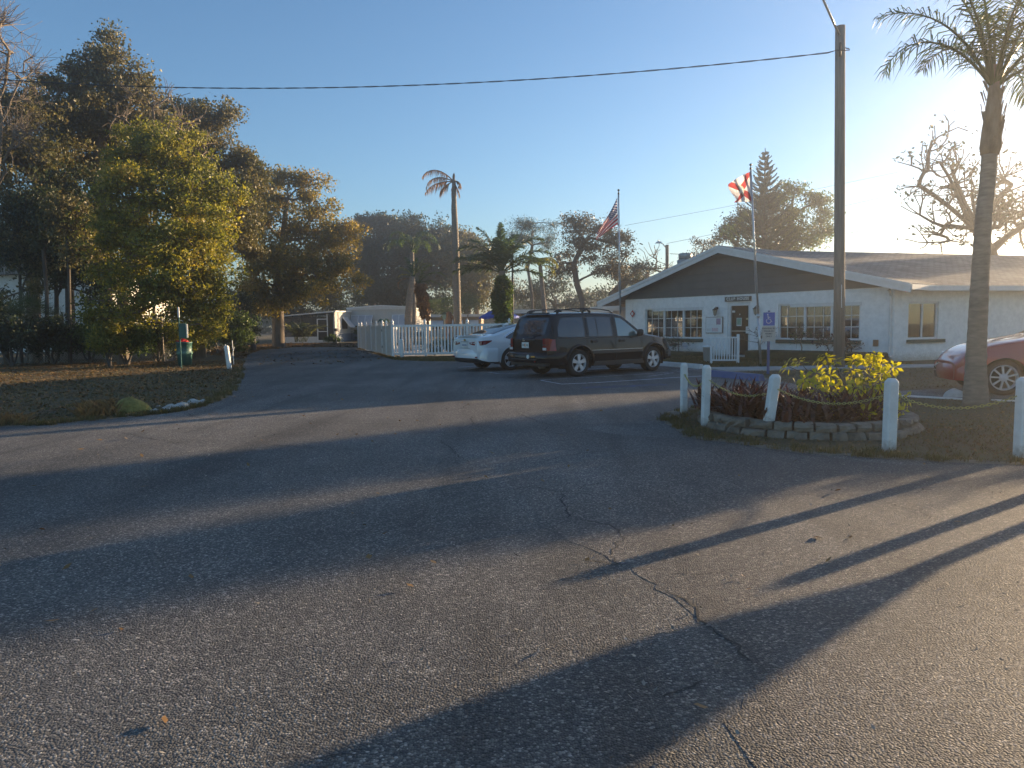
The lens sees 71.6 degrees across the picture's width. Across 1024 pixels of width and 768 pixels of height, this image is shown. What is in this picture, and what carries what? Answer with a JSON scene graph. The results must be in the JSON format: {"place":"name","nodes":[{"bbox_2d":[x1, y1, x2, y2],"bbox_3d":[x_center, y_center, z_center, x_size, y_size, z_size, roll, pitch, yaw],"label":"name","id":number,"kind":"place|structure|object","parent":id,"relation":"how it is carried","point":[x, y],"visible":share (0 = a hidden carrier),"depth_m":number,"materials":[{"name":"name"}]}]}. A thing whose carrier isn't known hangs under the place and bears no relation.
{"place":"outdoors","nodes":[
{"label":"outdoors","id":0,"kind":"place"},
{"bbox_2d":[0,264,169,352],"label":"white house","id":1,"kind":"structure","parent":0,"point":[12,284],"depth_m":45.62,"materials":[{"name":"paint"}]},
{"bbox_2d":[0,359,300,424],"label":"grass","id":2,"kind":"structure","parent":0,"point":[91,396],"depth_m":17.30,"materials":[{"name":"plant"}]},
{"bbox_2d":[365,345,452,356],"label":"patio","id":3,"kind":"structure","parent":0,"point":[421,351],"depth_m":37.34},
{"bbox_2d":[398,257,428,350],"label":"leaning palm","id":4,"kind":"object","parent":3,"relation":"on","point":[409,307],"visible":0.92,"depth_m":39.63,"materials":[{"name":"brown plant"}]},
{"bbox_2d":[397,263,444,343],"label":"skirted palm","id":5,"kind":"object","parent":3,"relation":"on","point":[422,299],"visible":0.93,"depth_m":40.57,"materials":[{"name":"plant"}]},
{"bbox_2d":[422,170,461,342],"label":"dead palm","id":6,"kind":"object","parent":3,"relation":"on","point":[456,289],"visible":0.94,"depth_m":37.36,"materials":[{"name":"plant"}]},
{"bbox_2d":[451,222,554,323],"bbox_3d":[-0.467,-5.044,36.762,5.371,6.726,3.856,-1,5,0],"label":"shaggy palm","id":7,"kind":"object","parent":3,"relation":"on","point":[499,253],"visible":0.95,"depth_m":36.44,"materials":[{"name":"green plant"}]},
{"bbox_2d":[522,256,558,312],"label":"slim palm","id":8,"kind":"object","parent":3,"relation":"on","point":[542,291],"visible":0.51,"depth_m":43.56,"materials":[{"name":"green plant"}]},
{"bbox_2d":[0,347,1023,767],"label":"road","id":9,"kind":"structure","parent":0,"point":[184,653],"depth_m":3.83,"materials":[{"name":"asphalt"}]},
{"bbox_2d":[9,387,960,722],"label":"fallen leaves","id":10,"kind":"object","parent":9,"relation":"on","point":[165,719],"visible":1,"depth_m":4.39,"materials":[{"name":"brown plant"}]},
{"bbox_2d":[453,323,517,369],"bbox_3d":[0.535,-1.299,23.477,4.979,1.479,2.167,-4,6,-35],"label":"sedan","id":11,"kind":"object","parent":9,"relation":"on","point":[485,348],"visible":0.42,"depth_m":21.89,"materials":[{"name":"white paint"}]},
{"bbox_2d":[0,388,1023,755],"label":"loose grit","id":12,"kind":"object","parent":9,"relation":"on","point":[516,554],"visible":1,"depth_m":4.50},
{"bbox_2d":[126,403,958,761],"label":"asphalt cracks","id":13,"kind":"object","parent":9,"relation":"on","point":[610,563],"visible":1,"depth_m":4.65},
{"bbox_2d":[508,308,670,375],"bbox_3d":[2.360,-1.255,20.503,5.117,1.846,2.290,-4,6,-36],"label":"suv","id":14,"kind":"object","parent":9,"relation":"on","point":[578,343],"visible":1,"depth_m":19.32,"materials":[{"name":"black paint"}]},
{"bbox_2d":[711,370,764,380],"bbox_3d":[5.547,-0.224,17.827,0.220,0.155,2.016,-3,5,-23],"label":"wheel stop","id":15,"kind":"object","parent":9,"relation":"on","point":[729,374],"visible":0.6,"depth_m":17.60,"materials":[{"name":"blue paint"}]},
{"bbox_2d":[501,419,1023,767],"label":"road patch","id":16,"kind":"object","parent":9,"relation":"on","point":[835,684],"visible":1,"depth_m":4.06,"materials":[{"name":"asphalt"}]},
{"bbox_2d":[0,331,1023,464],"bbox_3d":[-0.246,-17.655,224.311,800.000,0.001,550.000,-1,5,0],"label":"ground","id":17,"kind":"structure","parent":0,"point":[266,338],"depth_m":14.59,"materials":[{"name":"plant"}]},
{"bbox_2d":[0,411,36,426],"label":"dry weeds","id":18,"kind":"object","parent":17,"relation":"on","point":[7,417],"visible":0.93,"depth_m":11.11,"materials":[{"name":"brown plant"}]},
{"bbox_2d":[0,293,39,364],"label":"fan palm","id":19,"kind":"object","parent":17,"relation":"on","point":[7,354],"visible":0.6,"depth_m":29.69,"materials":[{"name":"green plant"}]},
{"bbox_2d":[0,302,54,365],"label":"bush","id":20,"kind":"object","parent":17,"relation":"on","point":[12,329],"visible":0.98,"depth_m":28.69,"materials":[{"name":"green plant"}]},
{"bbox_2d":[0,218,61,362],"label":"young tree","id":21,"kind":"object","parent":17,"relation":"on","point":[7,236],"visible":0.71,"depth_m":31.41,"materials":[{"name":"green plant"}]},
{"bbox_2d":[0,0,68,183],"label":"bare tree","id":22,"kind":"object","parent":17,"relation":"on","point":[5,75],"visible":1,"depth_m":27.04,"materials":[{"name":"brown plant"}]},
{"bbox_2d":[6,286,66,363],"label":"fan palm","id":23,"kind":"object","parent":17,"relation":"on","point":[27,301],"visible":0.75,"depth_m":30.67,"materials":[{"name":"green plant"}]},
{"bbox_2d":[5,305,84,363],"bbox_3d":[-19.460,-2.063,29.750,3.384,2.564,2.444,1,5,18],"label":"bush","id":24,"kind":"object","parent":17,"relation":"on","point":[51,327],"visible":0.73,"depth_m":29.59,"materials":[{"name":"green plant"}]},
{"bbox_2d":[2,164,92,362],"bbox_3d":[-20.196,-5.128,30.717,3.820,8.475,2.842,-1,5,0],"label":"young tree","id":25,"kind":"object","parent":17,"relation":"on","point":[43,241],"visible":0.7,"depth_m":30.22,"materials":[{"name":"green plant"}]},
{"bbox_2d":[10,225,86,360],"bbox_3d":[-21.103,-4.451,32.647,3.429,6.825,2.666,-1,5,0],"label":"young tree","id":26,"kind":"object","parent":17,"relation":"on","point":[60,277],"visible":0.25,"depth_m":32.13,"materials":[{"name":"green plant"}]},
{"bbox_2d":[0,70,110,361],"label":"tree","id":27,"kind":"object","parent":17,"relation":"on","point":[17,163],"visible":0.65,"depth_m":31.86,"materials":[{"name":"green plant"}]},
{"bbox_2d":[0,154,137,359],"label":"tree","id":28,"kind":"object","parent":17,"relation":"on","point":[72,186],"visible":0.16,"depth_m":32.55,"materials":[{"name":"green plant"}]},
{"bbox_2d":[30,189,115,363],"bbox_3d":[-18.156,-4.412,29.837,3.064,7.137,2.633,0,5,11],"label":"young tree","id":29,"kind":"object","parent":17,"relation":"on","point":[62,228],"visible":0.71,"depth_m":29.41,"materials":[{"name":"green plant"}]},
{"bbox_2d":[50,320,103,362],"bbox_3d":[-18.119,-1.948,30.360,3.270,2.196,2.574,-3,5,-23],"label":"bush","id":30,"kind":"object","parent":17,"relation":"on","point":[90,359],"visible":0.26,"depth_m":30.18,"materials":[{"name":"green plant"}]},
{"bbox_2d":[2,17,181,301],"bbox_3d":[-20.902,-9.590,36.338,9.384,16.454,5.848,-1,5,0],"label":"tree","id":31,"kind":"object","parent":17,"relation":"on","point":[96,69],"visible":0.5,"depth_m":34.53,"materials":[{"name":"green plant"}]},
{"bbox_2d":[64,397,124,417],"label":"dry weeds","id":32,"kind":"object","parent":17,"relation":"on","point":[87,408],"visible":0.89,"depth_m":12.02,"materials":[{"name":"brown plant"}]},
{"bbox_2d":[82,318,133,366],"bbox_3d":[-15.693,-1.619,27.555,1.741,1.917,1.652,4,7,44],"label":"bush","id":33,"kind":"object","parent":17,"relation":"on","point":[104,339],"visible":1,"depth_m":27.29,"materials":[{"name":"green plant"}]},
{"bbox_2d":[26,312,198,363],"bbox_3d":[-18.011,-2.367,35.155,6.118,2.152,9.570,-1,5,0],"label":"chain link fence","id":34,"kind":"object","parent":17,"relation":"on","point":[163,347],"visible":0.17,"depth_m":30.62,"materials":[{"name":"metal"}]},
{"bbox_2d":[77,310,160,364],"bbox_3d":[-15.598,-1.868,28.567,3.188,2.269,2.315,-1,5,0],"label":"bush","id":35,"kind":"object","parent":17,"relation":"on","point":[139,340],"visible":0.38,"depth_m":28.30,"materials":[{"name":"green plant"}]},
{"bbox_2d":[0,366,245,425],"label":"edge weeds","id":36,"kind":"object","parent":17,"relation":"on","point":[160,410],"visible":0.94,"depth_m":12.14,"materials":[{"name":"green plant"}]},
{"bbox_2d":[60,328,206,360],"bbox_3d":[-17.884,-2.002,33.490,6.892,1.700,0.120,-1,5,0],"label":"board fence","id":37,"kind":"object","parent":17,"relation":"on","point":[201,353],"visible":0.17,"depth_m":33.49,"materials":[{"name":"brown wood"}]},
{"bbox_2d":[115,396,151,412],"bbox_3d":[-6.611,0.360,12.425,0.612,0.297,0.385,-2,5,-18],"label":"boulder","id":38,"kind":"object","parent":17,"relation":"on","point":[132,404],"visible":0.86,"depth_m":12.29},
{"bbox_2d":[0,359,292,425],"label":"fallen leaves","id":39,"kind":"object","parent":17,"relation":"on","point":[153,399],"visible":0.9,"depth_m":19.72,"materials":[{"name":"brown plant"}]},
{"bbox_2d":[96,79,216,360],"bbox_3d":[-15.243,-7.091,31.031,5.426,12.189,2.662,-1,5,0],"label":"tree","id":40,"kind":"object","parent":17,"relation":"on","point":[130,94],"visible":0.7,"depth_m":30.60,"materials":[{"name":"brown plant"}]},
{"bbox_2d":[60,111,257,364],"bbox_3d":[-14.124,-5.845,28.171,7.640,10.158,5.301,1,5,18],"label":"tree","id":41,"kind":"object","parent":17,"relation":"on","point":[163,251],"visible":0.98,"depth_m":27.73,"materials":[{"name":"green plant"}]},
{"bbox_2d":[135,314,185,361],"bbox_3d":[-15.652,-2.045,30.989,2.950,2.217,2.084,-1,5,0],"label":"bush","id":42,"kind":"object","parent":17,"relation":"on","point":[169,347],"visible":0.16,"depth_m":30.86,"materials":[{"name":"green plant"}]},
{"bbox_2d":[175,342,192,365],"bbox_3d":[-12.649,-1.166,27.414,0.600,0.920,0.600,-1,5,0],"label":"trash bin","id":43,"kind":"object","parent":17,"relation":"on","point":[186,351],"visible":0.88,"depth_m":27.21,"materials":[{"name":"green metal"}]},
{"bbox_2d":[134,90,278,351],"bbox_3d":[-17.452,-8.999,39.709,8.331,14.595,6.240,-1,5,0],"label":"tree","id":44,"kind":"object","parent":17,"relation":"on","point":[244,163],"visible":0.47,"depth_m":39.67,"materials":[{"name":"green plant"}]},
{"bbox_2d":[215,287,262,349],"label":"tree","id":45,"kind":"object","parent":17,"relation":"on","point":[243,300],"visible":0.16,"depth_m":43.20,"materials":[{"name":"green plant"}]},
{"bbox_2d":[217,308,262,351],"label":"bush","id":46,"kind":"object","parent":17,"relation":"on","point":[239,335],"visible":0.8,"depth_m":40.77,"materials":[{"name":"green plant"}]},
{"bbox_2d":[206,342,357,357],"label":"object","id":47,"kind":"object","parent":17,"relation":"on","point":[240,354],"visible":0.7,"depth_m":49.27,"materials":[{"name":"brown plant"}]},
{"bbox_2d":[231,281,356,322],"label":"tree","id":48,"kind":"object","parent":17,"relation":"on","point":[334,304],"visible":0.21,"depth_m":75.89,"materials":[{"name":"green plant"}]},
{"bbox_2d":[227,164,374,346],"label":"tree","id":49,"kind":"object","parent":17,"relation":"on","point":[285,265],"visible":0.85,"depth_m":48.35,"materials":[{"name":"green plant"}]},
{"bbox_2d":[285,322,327,341],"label":"bush","id":50,"kind":"object","parent":17,"relation":"on","point":[301,329],"visible":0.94,"depth_m":57.58,"materials":[{"name":"green plant"}]},
{"bbox_2d":[284,305,432,342],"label":"mobile home","id":51,"kind":"object","parent":17,"relation":"on","point":[344,323],"visible":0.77,"depth_m":65.97,"materials":[{"name":"beige"}]},
{"bbox_2d":[357,320,391,355],"bbox_3d":[-7.582,-2.565,38.584,0.166,1.770,13.731,-2,5,-18],"label":"privacy fence","id":52,"kind":"object","parent":17,"relation":"on","point":[376,338],"visible":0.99,"depth_m":37.07,"materials":[{"name":"white plastic"}]},
{"bbox_2d":[337,209,421,305],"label":"tree","id":53,"kind":"object","parent":17,"relation":"on","point":[381,222],"visible":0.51,"depth_m":92.25,"materials":[{"name":"green plant"}]},
{"bbox_2d":[171,287,607,333],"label":"distant woods","id":54,"kind":"object","parent":17,"relation":"on","point":[265,327],"visible":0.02,"depth_m":153.75,"materials":[{"name":"green plant"}]},
{"bbox_2d":[342,209,469,335],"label":"tree","id":55,"kind":"object","parent":17,"relation":"on","point":[394,296],"visible":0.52,"depth_m":89.18,"materials":[{"name":"green plant"}]},
{"bbox_2d":[357,348,454,360],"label":"grass","id":56,"kind":"structure","parent":17,"relation":"on","point":[429,358],"depth_m":30.07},
{"bbox_2d":[383,231,440,342],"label":"queen palm","id":57,"kind":"object","parent":17,"relation":"on","point":[414,245],"visible":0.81,"depth_m":55.26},
{"bbox_2d":[391,318,510,355],"bbox_3d":[-0.854,-2.111,32.161,9.216,1.770,0.142,-1,5,-2],"label":"picket fence","id":58,"kind":"object","parent":17,"relation":"on","point":[424,352],"visible":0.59,"depth_m":32.06,"materials":[{"name":"white plastic"}]},
{"bbox_2d":[429,291,481,332],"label":"hedge tree","id":59,"kind":"object","parent":17,"relation":"on","point":[470,302],"visible":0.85,"depth_m":79.22,"materials":[{"name":"green plant"}]},
{"bbox_2d":[430,314,483,335],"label":"mobile home","id":60,"kind":"object","parent":17,"relation":"on","point":[472,319],"visible":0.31,"depth_m":87.62,"materials":[{"name":"beige"}]},
{"bbox_2d":[421,224,510,313],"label":"tree","id":61,"kind":"object","parent":17,"relation":"on","point":[471,282],"visible":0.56,"depth_m":87.28,"materials":[{"name":"green plant"}]},
{"bbox_2d":[502,214,564,308],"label":"pine tree","id":62,"kind":"object","parent":17,"relation":"on","point":[525,225],"visible":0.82,"depth_m":73.64,"materials":[{"name":"green plant"}]},
{"bbox_2d":[511,268,613,309],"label":"tree","id":63,"kind":"object","parent":17,"relation":"on","point":[552,288],"visible":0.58,"depth_m":83.68,"materials":[{"name":"green plant"}]},
{"bbox_2d":[546,210,642,311],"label":"tree","id":64,"kind":"object","parent":17,"relation":"on","point":[582,243],"visible":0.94,"depth_m":59.06,"materials":[{"name":"green plant"}]},
{"bbox_2d":[617,189,620,315],"bbox_3d":[4.057,-4.090,26.754,0.179,6.396,0.096,-1,5,0],"label":"flagpole","id":65,"kind":"object","parent":17,"relation":"on","point":[619,271],"visible":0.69,"depth_m":26.68,"materials":[{"name":"metal"}]},
{"bbox_2d":[595,199,617,240],"bbox_3d":[3.457,-6.153,26.470,0.993,1.608,0.374,-4,6,-32],"label":"flag","id":66,"kind":"object","parent":65,"relation":"hanging from","point":[610,221],"visible":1,"depth_m":26.50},
{"bbox_2d":[604,258,664,294],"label":"tree","id":67,"kind":"object","parent":17,"relation":"on","point":[627,282],"visible":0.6,"depth_m":63.16,"materials":[{"name":"green plant"}]},
{"bbox_2d":[680,363,687,413],"bbox_3d":[2.715,0.115,11.166,0.116,0.900,0.095,-1,5,-6],"label":"bollard","id":68,"kind":"object","parent":17,"relation":"on","point":[683,388],"visible":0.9,"depth_m":11.12,"materials":[{"name":"white paint"}]},
{"bbox_2d":[701,365,711,426],"bbox_3d":[2.662,0.214,9.715,0.137,0.950,0.100,-1,5,-6],"label":"bollard","id":69,"kind":"object","parent":17,"relation":"on","point":[705,392],"visible":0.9,"depth_m":9.66,"materials":[{"name":"white paint"}]},
{"bbox_2d":[710,334,739,362],"bbox_3d":[7.174,-1.157,23.941,0.950,1.040,0.090,0,5,12],"label":"railing","id":70,"kind":"object","parent":17,"relation":"on","point":[712,346],"visible":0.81,"depth_m":23.92,"materials":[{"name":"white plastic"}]},
{"bbox_2d":[711,203,751,246],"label":"tree","id":71,"kind":"object","parent":17,"relation":"on","point":[720,238],"visible":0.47,"depth_m":64.69,"materials":[{"name":"green plant"}]},
{"bbox_2d":[749,163,761,364],"bbox_3d":[7.775,-3.777,22.647,0.555,6.369,0.094,-2,5,-13],"label":"flagpole","id":72,"kind":"object","parent":17,"relation":"on","point":[756,289],"visible":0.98,"depth_m":22.66,"materials":[{"name":"metal"}]},
{"bbox_2d":[728,172,751,202],"bbox_3d":[7.207,-6.203,22.392,0.717,0.946,0.209,-1,5,0],"label":"flag","id":73,"kind":"object","parent":72,"relation":"hanging from","point":[740,189],"visible":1,"depth_m":22.40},
{"bbox_2d":[730,148,805,250],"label":"norfolk pine","id":74,"kind":"object","parent":17,"relation":"on","point":[764,221],"visible":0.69,"depth_m":58.37,"materials":[{"name":"green plant"}]},
{"bbox_2d":[762,311,774,373],"bbox_3d":[6.874,-1.089,19.014,0.331,1.750,0.080,0,5,14],"label":"parking sign","id":75,"kind":"object","parent":17,"relation":"on","point":[768,331],"visible":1,"depth_m":18.96,"materials":[{"name":"metal"}]},
{"bbox_2d":[720,178,845,250],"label":"tree","id":76,"kind":"object","parent":17,"relation":"on","point":[820,201],"visible":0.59,"depth_m":61.24,"materials":[{"name":"green plant"}]},
{"bbox_2d":[663,355,912,366],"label":"grass","id":77,"kind":"structure","parent":17,"relation":"on","point":[700,360],"depth_m":24.15,"materials":[{"name":"plant"}]},
{"bbox_2d":[590,245,1023,360],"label":"clubhouse","id":78,"kind":"structure","parent":17,"relation":"on","point":[906,306],"depth_m":27.22,"materials":[{"name":"white paint"}]},
{"bbox_2d":[646,307,701,338],"bbox_3d":[7.239,-2.710,31.570,0.230,1.338,3.266,-4,6,-36],"label":"window","id":79,"kind":"structure","parent":78,"relation":"in","point":[658,323],"depth_m":31.88,"materials":[{"name":"white glass"}]},
{"bbox_2d":[706,317,722,332],"bbox_3d":[8.447,-2.462,29.634,0.068,0.680,0.860,-4,6,-36],"label":"notice board","id":80,"kind":"object","parent":78,"relation":"attached to","point":[714,324],"visible":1,"depth_m":29.59,"materials":[{"name":"white plastic"}]},
{"bbox_2d":[728,302,749,353],"bbox_3d":[9.248,-2.246,28.790,0.130,2.110,1.066,-4,6,-36],"label":"door","id":81,"kind":"structure","parent":78,"relation":"in","point":[738,313],"depth_m":28.78,"materials":[{"name":"wood"}]},
{"bbox_2d":[779,303,860,339],"bbox_3d":[11.410,-2.308,26.172,0.490,1.338,3.186,-4,6,-36],"label":"window","id":82,"kind":"structure","parent":78,"relation":"in","point":[818,315],"depth_m":26.50,"materials":[{"name":"white glass"}]},
{"bbox_2d":[908,302,937,339],"bbox_3d":[14.000,-2.174,24.296,1.274,1.278,0.513,-4,6,-36],"label":"window","id":83,"kind":"structure","parent":78,"relation":"in","point":[922,316],"depth_m":24.30,"materials":[{"name":"beige glass"}]},
{"bbox_2d":[697,408,924,440],"bbox_3d":[4.067,0.490,9.887,2.870,0.269,2.910,-1,5,0],"label":"stone bed","id":84,"kind":"object","parent":17,"relation":"on","point":[908,423],"visible":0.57,"depth_m":8.71,"materials":[{"name":"stone"}]},
{"bbox_2d":[708,380,777,416],"bbox_3d":[3.084,0.189,9.689,1.136,0.473,1.020,1,5,20],"label":"bromeliad","id":85,"kind":"object","parent":84,"relation":"on","point":[731,412],"visible":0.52,"depth_m":9.61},
{"bbox_2d":[718,381,801,419],"bbox_3d":[3.250,0.201,9.408,1.260,0.493,1.000,-5,7,-42],"label":"bromeliad","id":86,"kind":"object","parent":84,"relation":"on","point":[752,407],"visible":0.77,"depth_m":9.33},
{"bbox_2d":[763,374,780,429],"bbox_3d":[3.263,0.253,8.921,0.219,0.750,0.115,-1,5,-6],"label":"bollard","id":87,"kind":"object","parent":84,"relation":"on","point":[772,394],"visible":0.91,"depth_m":8.87,"materials":[{"name":"white paint"}]},
{"bbox_2d":[758,384,819,421],"bbox_3d":[3.655,0.220,9.205,0.944,0.477,1.102,1,5,23],"label":"bromeliad","id":88,"kind":"object","parent":84,"relation":"on","point":[790,407],"visible":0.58,"depth_m":9.10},
{"bbox_2d":[764,406,814,423],"bbox_3d":[3.461,0.381,8.924,0.564,0.210,0.577,3,6,36],"label":"bromeliad","id":89,"kind":"object","parent":84,"relation":"on","point":[785,417],"visible":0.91,"depth_m":8.89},
{"bbox_2d":[778,386,857,422],"bbox_3d":[3.975,0.263,9.052,0.958,0.408,1.019,-5,6,-38],"label":"bromeliad","id":90,"kind":"object","parent":84,"relation":"on","point":[825,411],"visible":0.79,"depth_m":9.05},
{"bbox_2d":[779,351,911,419],"bbox_3d":[5.142,0.004,10.072,2.287,0.892,1.756,-3,5,-21],"label":"schefflera shrub","id":91,"kind":"object","parent":84,"relation":"on","point":[878,367],"visible":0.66,"depth_m":10.26,"materials":[{"name":"yellow plant"}]},
{"bbox_2d":[827,389,882,420],"bbox_3d":[4.411,0.235,9.162,1.023,0.433,0.755,-1,5,0],"label":"bromeliad","id":92,"kind":"object","parent":84,"relation":"on","point":[854,416],"visible":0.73,"depth_m":9.10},
{"bbox_2d":[745,349,887,362],"bbox_3d":[10.813,-1.015,25.565,1.230,0.320,4.850,-4,6,-36],"label":"planting bed","id":93,"kind":"object","parent":17,"relation":"on","point":[793,354],"visible":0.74,"depth_m":25.39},
{"bbox_2d":[789,322,829,350],"bbox_3d":[10.750,-1.736,25.800,1.500,1.123,1.435,-1,5,0],"label":"shrub","id":94,"kind":"object","parent":93,"relation":"on","point":[796,334],"visible":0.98,"depth_m":25.77,"materials":[{"name":"green plant"}]},
{"bbox_2d":[654,408,1021,463],"bbox_3d":[3.818,0.520,10.244,3.490,0.001,6.161,0,5,10],"label":"sandy edge","id":95,"kind":"object","parent":17,"relation":"on","point":[849,454],"visible":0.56,"depth_m":7.65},
{"bbox_2d":[656,406,1023,464],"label":"edge weeds","id":96,"kind":"object","parent":17,"relation":"on","point":[711,434],"visible":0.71,"depth_m":7.90,"materials":[{"name":"green plant"}]},
{"bbox_2d":[671,368,1022,461],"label":"grass","id":97,"kind":"structure","parent":17,"relation":"on","point":[982,449],"depth_m":8.94,"materials":[{"name":"plant"}]},
{"bbox_2d":[671,368,1022,462],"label":"fallen leaves","id":98,"kind":"object","parent":17,"relation":"on","point":[947,451],"visible":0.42,"depth_m":8.77,"materials":[{"name":"brown plant"}]},
{"bbox_2d":[882,378,898,451],"bbox_3d":[4.130,0.388,7.732,0.146,0.900,0.115,-1,5,-6],"label":"bollard","id":99,"kind":"object","parent":17,"relation":"on","point":[890,412],"visible":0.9,"depth_m":7.68,"materials":[{"name":"white paint"}]},
{"bbox_2d":[873,0,1023,407],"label":"feather palm","id":100,"kind":"object","parent":17,"relation":"on","point":[993,74],"visible":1,"depth_m":11.27,"materials":[{"name":"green plant"}]},
{"bbox_2d":[893,110,1023,254],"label":"broadleaf tree","id":101,"kind":"object","parent":17,"relation":"on","point":[966,217],"visible":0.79,"depth_m":39.24,"materials":[{"name":"brown plant"}]},
{"bbox_2d":[1012,377,1023,457],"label":"bollard","id":102,"kind":"object","parent":17,"relation":"on","point":[1018,441],"visible":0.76,"depth_m":7.29,"materials":[{"name":"white paint"}]},
{"bbox_2d":[0,0,1023,326],"label":"sky","id":103,"kind":"structure","parent":0,"point":[672,142],"materials":[{"name":"blue"}]},
{"bbox_2d":[711,364,933,371],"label":"pavement","id":104,"kind":"structure","parent":0,"point":[737,369],"depth_m":20.81,"materials":[{"name":"concrete"}]},
{"bbox_2d":[822,0,849,366],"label":"utility pole","id":105,"kind":"object","parent":104,"relation":"on","point":[839,254],"visible":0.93,"depth_m":20.53,"materials":[{"name":"brown wood"}]},
{"bbox_2d":[0,50,835,88],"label":"overhead cable","id":106,"kind":"object","parent":105,"relation":"attached to","point":[423,84],"visible":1,"depth_m":22.41,"materials":[{"name":"rubber"}]},
{"bbox_2d":[899,388,1014,398],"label":"driveway","id":107,"kind":"structure","parent":0,"point":[934,392],"depth_m":13.54,"materials":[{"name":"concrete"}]},
{"bbox_2d":[934,331,1023,394],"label":"red car","id":108,"kind":"object","parent":107,"relation":"on","point":[1005,363],"visible":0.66,"depth_m":13.06,"materials":[{"name":"red paint"}]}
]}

